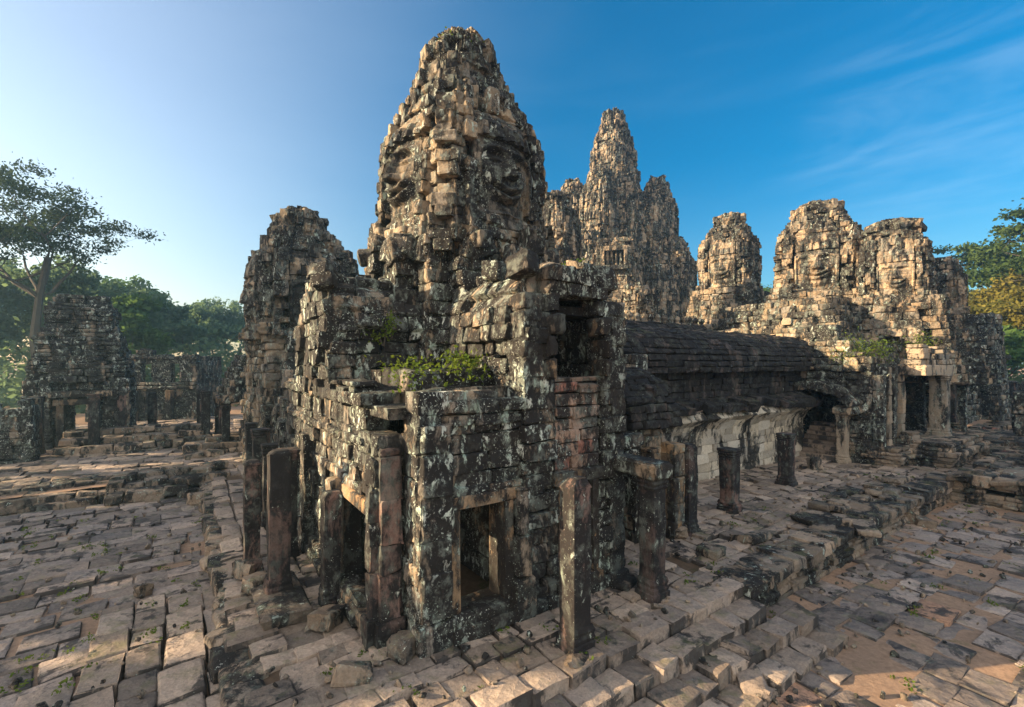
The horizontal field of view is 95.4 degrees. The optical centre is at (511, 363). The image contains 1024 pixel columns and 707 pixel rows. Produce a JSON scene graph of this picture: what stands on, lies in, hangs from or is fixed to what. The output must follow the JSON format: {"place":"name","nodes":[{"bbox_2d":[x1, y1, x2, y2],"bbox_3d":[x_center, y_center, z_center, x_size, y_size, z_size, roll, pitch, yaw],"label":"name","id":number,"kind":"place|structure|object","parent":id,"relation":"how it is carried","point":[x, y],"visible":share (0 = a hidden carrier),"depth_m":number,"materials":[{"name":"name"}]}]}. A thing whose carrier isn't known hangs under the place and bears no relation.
{"place":"outdoors","nodes":[
{"label":"outdoors","id":0,"kind":"place"},
{"bbox_2d":[0,495,209,706],"bbox_3d":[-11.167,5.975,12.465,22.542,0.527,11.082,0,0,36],"label":"courtyard paving","id":1,"kind":"structure","parent":0,"point":[63,565],"depth_m":12.96,"materials":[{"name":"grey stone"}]},
{"bbox_2d":[14,586,219,706],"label":"slab bed","id":2,"kind":"object","parent":1,"relation":"on","point":[179,680],"visible":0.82,"depth_m":8.77,"materials":[{"name":"stone"}]},
{"bbox_2d":[133,583,153,597],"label":"fallen block","id":3,"kind":"object","parent":1,"relation":"on","point":[143,588],"depth_m":11.62,"materials":[{"name":"stone"}]},
{"bbox_2d":[103,460,230,505],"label":"stone platform","id":4,"kind":"structure","parent":1,"relation":"on","point":[157,484],"depth_m":20.62,"materials":[{"name":"grey stone"}]},
{"bbox_2d":[176,488,198,498],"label":"fallen block","id":5,"kind":"object","parent":1,"relation":"on","point":[181,494],"depth_m":19.94,"materials":[{"name":"stone"}]},
{"bbox_2d":[185,491,203,505],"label":"fallen block","id":6,"kind":"object","parent":1,"relation":"on","point":[192,498],"depth_m":19.02,"materials":[{"name":"stone"}]},
{"bbox_2d":[198,456,268,706],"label":"terrace edge","id":7,"kind":"object","parent":1,"relation":"on","point":[237,675],"visible":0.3,"depth_m":9.02,"materials":[{"name":"stone"}]},
{"bbox_2d":[231,558,254,579],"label":"fallen block","id":8,"kind":"object","parent":7,"relation":"on","point":[239,568],"depth_m":11.33,"materials":[{"name":"stone"}]},
{"bbox_2d":[0,415,242,485],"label":"paving","id":9,"kind":"structure","parent":0,"point":[46,465],"depth_m":24.52,"materials":[{"name":"stone"}]},
{"bbox_2d":[29,396,45,454],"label":"stone pillar","id":10,"kind":"structure","parent":9,"relation":"on","point":[41,428],"depth_m":26.72,"materials":[{"name":"stone"}]},
{"bbox_2d":[21,294,136,448],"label":"gate tower","id":11,"kind":"structure","parent":9,"relation":"on","point":[80,353],"depth_m":29.85,"materials":[{"name":"stone"}]},
{"bbox_2d":[86,394,101,444],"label":"stone pillar","id":12,"kind":"structure","parent":9,"relation":"on","point":[94,421],"depth_m":27.19,"materials":[{"name":"stone"}]},
{"bbox_2d":[116,395,126,426],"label":"stone pillar","id":13,"kind":"structure","parent":9,"relation":"on","point":[121,415],"depth_m":30.61,"materials":[{"name":"stone"}]},
{"bbox_2d":[147,392,157,423],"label":"stone pillar","id":14,"kind":"structure","parent":9,"relation":"on","point":[152,408],"depth_m":34.45,"materials":[{"name":"stone"}]},
{"bbox_2d":[195,389,205,422],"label":"stone pillar","id":15,"kind":"structure","parent":9,"relation":"on","point":[198,407],"depth_m":34.16,"materials":[{"name":"stone"}]},
{"bbox_2d":[181,432,242,459],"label":"stone platform","id":16,"kind":"structure","parent":9,"relation":"on","point":[202,446],"depth_m":27.16,"materials":[{"name":"grey stone"}]},
{"bbox_2d":[220,405,230,441],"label":"stone pillar","id":17,"kind":"structure","parent":9,"relation":"on","point":[225,420],"depth_m":27.92,"materials":[{"name":"stone"}]},
{"bbox_2d":[0,406,242,498],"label":"soil","id":18,"kind":"structure","parent":0,"point":[80,418],"depth_m":20.71,"materials":[{"name":"brown soil"}]},
{"bbox_2d":[0,398,40,464],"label":"ruined wall","id":19,"kind":"structure","parent":18,"relation":"on","point":[20,439],"depth_m":24.56,"materials":[{"name":"stone"}]},
{"bbox_2d":[0,471,121,516],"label":"stone platform","id":20,"kind":"structure","parent":18,"relation":"on","point":[27,501],"depth_m":19.35,"materials":[{"name":"grey stone"}]},
{"bbox_2d":[52,422,212,457],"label":"stone platform","id":21,"kind":"structure","parent":18,"relation":"on","point":[124,439],"depth_m":28.35,"materials":[{"name":"grey stone"}]},
{"bbox_2d":[85,348,221,421],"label":"ruined hall","id":22,"kind":"structure","parent":18,"relation":"on","point":[177,400],"depth_m":43.89,"materials":[{"name":"stone"}]},
{"bbox_2d":[238,205,358,461],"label":"face tower","id":23,"kind":"structure","parent":18,"relation":"on","point":[295,242],"depth_m":23.62,"materials":[{"name":"stone"}]},
{"bbox_2d":[244,422,257,459],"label":"stone pillar","id":24,"kind":"structure","parent":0,"point":[248,426],"depth_m":21.27,"materials":[{"name":"stone"}]},
{"bbox_2d":[208,422,315,602],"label":"terrace paving","id":25,"kind":"structure","parent":0,"point":[230,526],"depth_m":14.81,"materials":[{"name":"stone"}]},
{"bbox_2d":[200,391,211,434],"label":"stone pillar","id":26,"kind":"structure","parent":25,"relation":"on","point":[205,412],"depth_m":30.82,"materials":[{"name":"stone"}]},
{"bbox_2d":[213,399,218,434],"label":"stone pillar","id":27,"kind":"structure","parent":25,"relation":"on","point":[216,431],"depth_m":32.89,"materials":[{"name":"stone"}]},
{"bbox_2d":[241,571,266,595],"bbox_3d":[-5.826,5.101,10.848,0.565,0.464,0.797,0,0,33],"label":"fallen block","id":28,"kind":"object","parent":25,"relation":"on","point":[252,580],"depth_m":10.58,"materials":[{"name":"stone"}]},
{"bbox_2d":[250,428,267,511],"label":"stone pillar","id":29,"kind":"structure","parent":25,"relation":"on","point":[258,435],"depth_m":16.55,"materials":[{"name":"stone"}]},
{"bbox_2d":[260,442,278,527],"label":"stone pillar","id":30,"kind":"structure","parent":25,"relation":"on","point":[266,448],"depth_m":15.07,"materials":[{"name":"stone"}]},
{"bbox_2d":[213,336,352,447],"bbox_3d":[-13.281,2.051,27.698,6.859,7.035,25.710,0,0,-35],"label":"gate ruin","id":31,"kind":"object","parent":25,"relation":"on","point":[231,389],"visible":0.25,"depth_m":22.93,"materials":[{"name":"stone"}]},
{"bbox_2d":[276,447,299,560],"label":"stone pillar","id":32,"kind":"structure","parent":25,"relation":"on","point":[294,459],"depth_m":12.69,"materials":[{"name":"stone"}]},
{"bbox_2d":[0,367,1023,495],"bbox_3d":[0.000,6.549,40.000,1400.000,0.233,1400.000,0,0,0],"label":"ground","id":33,"kind":"structure","parent":0,"point":[981,421],"depth_m":52.87,"materials":[{"name":"soil"}]},
{"bbox_2d":[0,259,33,353],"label":"tree","id":34,"kind":"object","parent":33,"relation":"on","point":[10,308],"visible":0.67,"depth_m":62.16,"materials":[{"name":"green plant"}]},
{"bbox_2d":[0,257,50,361],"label":"tree","id":35,"kind":"object","parent":33,"relation":"on","point":[16,332],"visible":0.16,"depth_m":63.99,"materials":[{"name":"green plant"}]},
{"bbox_2d":[0,252,117,336],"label":"tree","id":36,"kind":"object","parent":33,"relation":"on","point":[95,287],"visible":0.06,"depth_m":67.70,"materials":[{"name":"green plant"}]},
{"bbox_2d":[0,151,167,356],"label":"spreading tree","id":37,"kind":"object","parent":33,"relation":"on","point":[36,234],"visible":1,"depth_m":52.03,"materials":[{"name":"green plant"}]},
{"bbox_2d":[0,260,168,327],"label":"tree","id":38,"kind":"object","parent":33,"relation":"on","point":[81,282],"visible":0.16,"depth_m":60.61,"materials":[{"name":"green plant"}]},
{"bbox_2d":[94,293,175,364],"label":"tree","id":39,"kind":"object","parent":33,"relation":"on","point":[135,309],"visible":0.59,"depth_m":57.75,"materials":[{"name":"green plant"}]},
{"bbox_2d":[100,274,178,321],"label":"tree","id":40,"kind":"object","parent":33,"relation":"on","point":[132,284],"visible":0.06,"depth_m":82.92,"materials":[{"name":"green plant"}]},
{"bbox_2d":[153,293,240,353],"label":"tree","id":41,"kind":"object","parent":33,"relation":"on","point":[181,332],"visible":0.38,"depth_m":84.74,"materials":[{"name":"green plant"}]},
{"bbox_2d":[171,296,226,354],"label":"tree","id":42,"kind":"object","parent":33,"relation":"on","point":[209,303],"visible":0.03,"depth_m":102.97,"materials":[{"name":"green plant"}]},
{"bbox_2d":[168,302,235,355],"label":"tree","id":43,"kind":"object","parent":33,"relation":"on","point":[198,308],"visible":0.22,"depth_m":94.36,"materials":[{"name":"green plant"}]},
{"bbox_2d":[198,299,245,355],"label":"tree","id":44,"kind":"object","parent":33,"relation":"on","point":[238,320],"visible":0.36,"depth_m":97.55,"materials":[{"name":"green plant"}]},
{"bbox_2d":[0,316,1023,413],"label":"wood","id":45,"kind":"object","parent":33,"relation":"on","point":[11,385],"visible":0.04,"depth_m":59.00,"materials":[{"name":"green plant"}]},
{"bbox_2d":[561,107,696,322],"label":"central sanctuary","id":46,"kind":"structure","parent":33,"relation":"on","point":[630,231],"depth_m":64.90,"materials":[{"name":"grey stone"}]},
{"bbox_2d":[596,236,633,301],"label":"window","id":47,"kind":"structure","parent":46,"relation":"in","point":[614,252],"depth_m":59.89,"materials":[{"name":"grey stone"}]},
{"bbox_2d":[932,240,1023,292],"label":"tree","id":48,"kind":"object","parent":33,"relation":"on","point":[978,264],"visible":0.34,"depth_m":72.93,"materials":[{"name":"green plant"}]},
{"bbox_2d":[955,197,1023,289],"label":"tree","id":49,"kind":"object","parent":33,"relation":"on","point":[1000,246],"visible":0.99,"depth_m":61.23,"materials":[{"name":"green plant"}]},
{"bbox_2d":[968,285,1023,329],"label":"tree","id":50,"kind":"object","parent":33,"relation":"on","point":[1010,308],"visible":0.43,"depth_m":56.74,"materials":[{"name":"yellow plant"}]},
{"bbox_2d":[968,262,1023,306],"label":"tree","id":51,"kind":"object","parent":33,"relation":"on","point":[984,295],"visible":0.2,"depth_m":64.63,"materials":[{"name":"yellow plant"}]},
{"bbox_2d":[1002,322,1023,411],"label":"tree","id":52,"kind":"object","parent":33,"relation":"on","point":[1014,342],"visible":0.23,"depth_m":53.81,"materials":[{"name":"green plant"}]},
{"bbox_2d":[0,0,1023,367],"label":"sky","id":53,"kind":"structure","parent":0,"point":[193,122],"materials":[{"name":"blue"}]},
{"bbox_2d":[248,467,867,706],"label":"terrace soil","id":54,"kind":"structure","parent":0,"point":[471,581],"depth_m":11.40,"materials":[{"name":"brown soil"}]},
{"bbox_2d":[241,459,263,580],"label":"stone pillar","id":55,"kind":"structure","parent":54,"relation":"on","point":[251,506],"depth_m":11.46,"materials":[{"name":"stone"}]},
{"bbox_2d":[318,489,341,606],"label":"stone pillar","id":56,"kind":"structure","parent":54,"relation":"on","point":[330,543],"depth_m":10.07,"materials":[{"name":"stone"}]},
{"bbox_2d":[283,26,629,658],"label":"corner temple","id":57,"kind":"structure","parent":54,"relation":"on","point":[436,482],"depth_m":10.95,"materials":[{"name":"stone"}]},
{"bbox_2d":[335,477,366,631],"bbox_3d":[-3.143,3.888,9.952,0.824,2.524,2.527,0,0,-35],"label":"doorway","id":58,"kind":"structure","parent":57,"relation":"in","point":[353,504],"depth_m":10.61,"materials":[{"name":"stone"}]},
{"bbox_2d":[360,310,401,345],"bbox_3d":[-3.385,-0.919,12.005,1.258,0.960,0.931,0,0,28],"label":"shrub","id":59,"kind":"object","parent":57,"relation":"on","point":[387,330],"visible":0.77,"depth_m":11.84,"materials":[{"name":"green plant"}]},
{"bbox_2d":[364,345,492,393],"bbox_3d":[-1.722,0.133,10.186,2.679,1.083,2.460,0,0,-26],"label":"shrub","id":60,"kind":"object","parent":57,"relation":"on","point":[395,368],"visible":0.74,"depth_m":10.02,"materials":[{"name":"green plant"}]},
{"bbox_2d":[412,348,490,379],"bbox_3d":[-1.367,-0.020,10.816,1.992,0.972,1.186,0,0,0],"label":"shrub","id":61,"kind":"object","parent":57,"relation":"on","point":[465,356],"visible":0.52,"depth_m":10.73,"materials":[{"name":"green plant"}]},
{"bbox_2d":[451,486,519,621],"bbox_3d":[-0.749,3.837,9.435,1.793,2.606,0.839,0,0,-35],"label":"doorway","id":62,"kind":"structure","parent":57,"relation":"in","point":[501,539],"depth_m":9.50,"materials":[{"name":"stone"}]},
{"bbox_2d":[551,465,604,593],"bbox_3d":[1.363,3.727,10.758,1.517,2.699,0.836,0,0,-35],"label":"doorway","id":63,"kind":"structure","parent":57,"relation":"in","point":[593,473],"depth_m":10.73,"materials":[{"name":"stone"}]},
{"bbox_2d":[556,475,595,653],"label":"stone pillar","id":64,"kind":"structure","parent":54,"relation":"on","point":[576,635],"depth_m":8.52,"materials":[{"name":"stone"}]},
{"bbox_2d":[634,477,669,603],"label":"stone pillar","id":65,"kind":"structure","parent":54,"relation":"on","point":[652,583],"depth_m":10.42,"materials":[{"name":"stone"}]},
{"bbox_2d":[683,443,700,536],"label":"stone pillar","id":66,"kind":"structure","parent":54,"relation":"on","point":[691,483],"depth_m":14.34,"materials":[{"name":"stone"}]},
{"bbox_2d":[623,324,822,480],"bbox_3d":[9.761,1.770,24.143,19.693,7.285,6.102,0,0,-35],"label":"gallery","id":67,"kind":"object","parent":54,"relation":"on","point":[726,384],"visible":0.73,"depth_m":22.05,"materials":[{"name":"stone"}]},
{"bbox_2d":[716,446,742,514],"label":"stone pillar","id":68,"kind":"structure","parent":54,"relation":"on","point":[728,501],"depth_m":16.48,"materials":[{"name":"stone"}]},
{"bbox_2d":[775,432,797,486],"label":"stone pillar","id":69,"kind":"structure","parent":54,"relation":"on","point":[785,476],"depth_m":20.12,"materials":[{"name":"stone"}]},
{"bbox_2d":[542,190,582,264],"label":"face tower","id":70,"kind":"structure","parent":0,"point":[559,214],"depth_m":38.59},
{"bbox_2d":[223,456,952,706],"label":"terrace paving","id":71,"kind":"structure","parent":0,"point":[298,655],"depth_m":8.97,"materials":[{"name":"stone"}]},
{"bbox_2d":[250,570,313,630],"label":"plinth slab","id":72,"kind":"structure","parent":71,"relation":"on","point":[279,610],"depth_m":9.54,"materials":[{"name":"stone"}]},
{"bbox_2d":[262,448,293,594],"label":"stone pillar","id":73,"kind":"structure","parent":72,"relation":"on","point":[277,578],"depth_m":10.18,"materials":[{"name":"stone"}]},
{"bbox_2d":[304,603,344,631],"bbox_3d":[-3.733,5.102,9.383,0.608,0.469,0.622,0,0,15],"label":"fallen block","id":74,"kind":"object","parent":71,"relation":"on","point":[329,618],"depth_m":9.17,"materials":[{"name":"stone"}]},
{"bbox_2d":[330,660,372,686],"bbox_3d":[-2.654,5.144,7.750,0.663,0.436,0.438,0,0,-14],"label":"fallen block","id":75,"kind":"object","parent":71,"relation":"on","point":[348,673],"depth_m":7.62,"materials":[{"name":"stone"}]},
{"bbox_2d":[386,630,415,664],"bbox_3d":[-1.972,5.084,8.379,0.498,0.428,0.648,0,0,21],"label":"fallen block","id":76,"kind":"object","parent":71,"relation":"on","point":[401,648],"depth_m":8.19,"materials":[{"name":"stone"}]},
{"bbox_2d":[564,650,590,675],"bbox_3d":[1.173,5.394,8.275,0.513,0.492,0.708,0,0,21],"label":"fallen block","id":77,"kind":"object","parent":71,"relation":"on","point":[575,661],"depth_m":8.16,"materials":[{"name":"stone"}]},
{"bbox_2d":[611,573,636,591],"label":"fallen block","id":78,"kind":"object","parent":71,"relation":"on","point":[625,582],"depth_m":10.88,"materials":[{"name":"stone"}]},
{"bbox_2d":[613,354,684,543],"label":"side portico","id":79,"kind":"structure","parent":71,"relation":"on","point":[652,452],"depth_m":13.92,"materials":[{"name":"stone"}]},
{"bbox_2d":[669,524,687,538],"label":"fallen block","id":80,"kind":"object","parent":71,"relation":"on","point":[681,532],"depth_m":13.91,"materials":[{"name":"stone"}]},
{"bbox_2d":[805,457,823,469],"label":"fallen block","id":81,"kind":"object","parent":71,"relation":"on","point":[814,463],"depth_m":22.81,"materials":[{"name":"stone"}]},
{"bbox_2d":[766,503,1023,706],"bbox_3d":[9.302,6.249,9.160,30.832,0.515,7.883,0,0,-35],"label":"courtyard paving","id":82,"kind":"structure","parent":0,"point":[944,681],"depth_m":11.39,"materials":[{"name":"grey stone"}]},
{"bbox_2d":[541,597,766,706],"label":"terrace step","id":83,"kind":"object","parent":82,"relation":"on","point":[651,666],"visible":0.81,"depth_m":8.63,"materials":[{"name":"stone"}]},
{"bbox_2d":[736,663,771,702],"bbox_3d":[4.468,5.964,8.693,0.538,0.320,0.886,0,0,13],"label":"fallen block","id":84,"kind":"object","parent":82,"relation":"on","point":[751,681],"depth_m":8.48,"materials":[{"name":"stone"}]},
{"bbox_2d":[766,502,1023,706],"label":"courtyard soil","id":85,"kind":"structure","parent":0,"point":[871,665],"depth_m":10.24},
{"bbox_2d":[0,473,1023,695],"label":"weeds","id":86,"kind":"object","parent":85,"relation":"on","point":[323,672],"visible":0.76,"depth_m":10.72,"materials":[{"name":"green plant"}]},
{"bbox_2d":[6,471,1023,706],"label":"stone chips","id":87,"kind":"object","parent":85,"relation":"on","point":[468,669],"visible":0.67,"depth_m":10.88,"materials":[{"name":"grey stone"}]},
{"bbox_2d":[629,604,818,706],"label":"terrace step","id":88,"kind":"object","parent":85,"relation":"on","point":[701,684],"visible":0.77,"depth_m":8.83,"materials":[{"name":"stone"}]},
{"bbox_2d":[720,635,751,656],"bbox_3d":[4.465,5.878,9.611,0.862,0.591,0.906,0,0,26],"label":"fallen block","id":89,"kind":"object","parent":88,"relation":"on","point":[739,644],"depth_m":9.31,"materials":[{"name":"stone"}]},
{"bbox_2d":[698,623,849,706],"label":"terrace step","id":90,"kind":"object","parent":85,"relation":"on","point":[783,669],"visible":0.79,"depth_m":9.15,"materials":[{"name":"stone"}]},
{"bbox_2d":[696,472,954,607],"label":"terrace wall","id":91,"kind":"structure","parent":85,"relation":"on","point":[817,552],"depth_m":14.25,"materials":[{"name":"stone"}]},
{"bbox_2d":[852,519,881,537],"bbox_3d":[11.092,5.173,14.639,0.719,0.347,0.912,0,0,26],"label":"fallen block","id":92,"kind":"object","parent":91,"relation":"on","point":[865,528],"depth_m":14.43,"materials":[{"name":"stone"}]},
{"bbox_2d":[914,514,937,528],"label":"fallen block","id":93,"kind":"object","parent":85,"relation":"on","point":[923,521],"depth_m":17.28,"materials":[{"name":"stone"}]},
{"bbox_2d":[946,471,1023,511],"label":"stone blocks","id":94,"kind":"structure","parent":85,"relation":"on","point":[964,490],"depth_m":19.82,"materials":[{"name":"stone"}]},
{"bbox_2d":[854,456,986,474],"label":"terrace paving","id":95,"kind":"structure","parent":0,"point":[923,470],"depth_m":23.10,"materials":[{"name":"stone"}]},
{"bbox_2d":[951,414,1023,495],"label":"platform paving","id":96,"kind":"structure","parent":0,"point":[1002,438],"depth_m":24.57,"materials":[{"name":"stone"}]},
{"bbox_2d":[704,296,990,470],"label":"entrance pavilion","id":97,"kind":"structure","parent":96,"relation":"on","point":[884,406],"depth_m":25.63,"materials":[{"name":"stone"}]},
{"bbox_2d":[623,311,711,329],"bbox_3d":[11.886,-0.189,34.389,24.085,6.682,4.974,0,0,-35],"label":"gallery","id":98,"kind":"object","parent":97,"relation":"attached to","point":[657,323],"visible":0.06,"depth_m":33.27,"materials":[{"name":"stone"}]},
{"bbox_2d":[617,281,661,321],"bbox_3d":[9.143,-1.817,34.037,4.536,8.037,4.660,0,0,44],"label":"turret","id":99,"kind":"object","parent":98,"relation":"on","point":[639,297],"visible":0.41,"depth_m":33.04,"materials":[{"name":"beige stone"}]},
{"bbox_2d":[685,211,769,324],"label":"face tower","id":100,"kind":"structure","parent":97,"relation":"on","point":[729,263],"depth_m":44.95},
{"bbox_2d":[765,198,862,302],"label":"face tower","id":101,"kind":"structure","parent":97,"relation":"on","point":[818,245],"depth_m":33.90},
{"bbox_2d":[829,326,906,364],"bbox_3d":[18.881,-0.874,25.082,4.462,2.174,2.790,0,0,-32],"label":"shrub","id":102,"kind":"object","parent":97,"relation":"on","point":[869,350],"visible":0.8,"depth_m":24.94,"materials":[{"name":"green plant"}]},
{"bbox_2d":[851,217,967,382],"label":"face tower","id":103,"kind":"structure","parent":97,"relation":"on","point":[897,295],"depth_m":29.12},
{"bbox_2d":[885,331,941,350],"bbox_3d":[24.207,-1.050,28.216,2.733,1.797,2.434,0,0,29],"label":"shrub","id":104,"kind":"object","parent":97,"relation":"on","point":[921,342],"visible":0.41,"depth_m":27.73,"materials":[{"name":"green plant"}]},
{"bbox_2d":[925,375,952,435],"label":"stone pillar","id":105,"kind":"structure","parent":97,"relation":"on","point":[939,409],"depth_m":26.22,"materials":[{"name":"grey stone"}]},
{"bbox_2d":[925,256,992,385],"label":"broken tower","id":106,"kind":"structure","parent":97,"relation":"on","point":[951,284],"depth_m":33.19,"materials":[{"name":"grey stone"}]},
{"bbox_2d":[950,382,957,422],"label":"stone pillar","id":107,"kind":"structure","parent":96,"relation":"on","point":[953,399],"depth_m":32.84,"materials":[{"name":"stone"}]},
{"bbox_2d":[967,312,1012,423],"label":"ruined gate","id":108,"kind":"structure","parent":96,"relation":"on","point":[993,401],"depth_m":38.14,"materials":[{"name":"stone"}]},
{"bbox_2d":[1009,382,1018,406],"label":"stone pillar","id":109,"kind":"structure","parent":96,"relation":"on","point":[1013,386],"depth_m":41.57,"materials":[{"name":"stone"}]},
{"bbox_2d":[1011,391,1023,435],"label":"ruined wall","id":110,"kind":"structure","parent":96,"relation":"on","point":[1017,413],"depth_m":27.52,"materials":[{"name":"stone"}]},
{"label":"terrace soil","id":111,"kind":"structure","parent":0,"visible":0},
{"bbox_2d":[834,414,851,463],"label":"stone pillar","id":112,"kind":"structure","parent":111,"relation":"on","point":[842,455],"depth_m":24.63,"materials":[{"name":"grey stone"}]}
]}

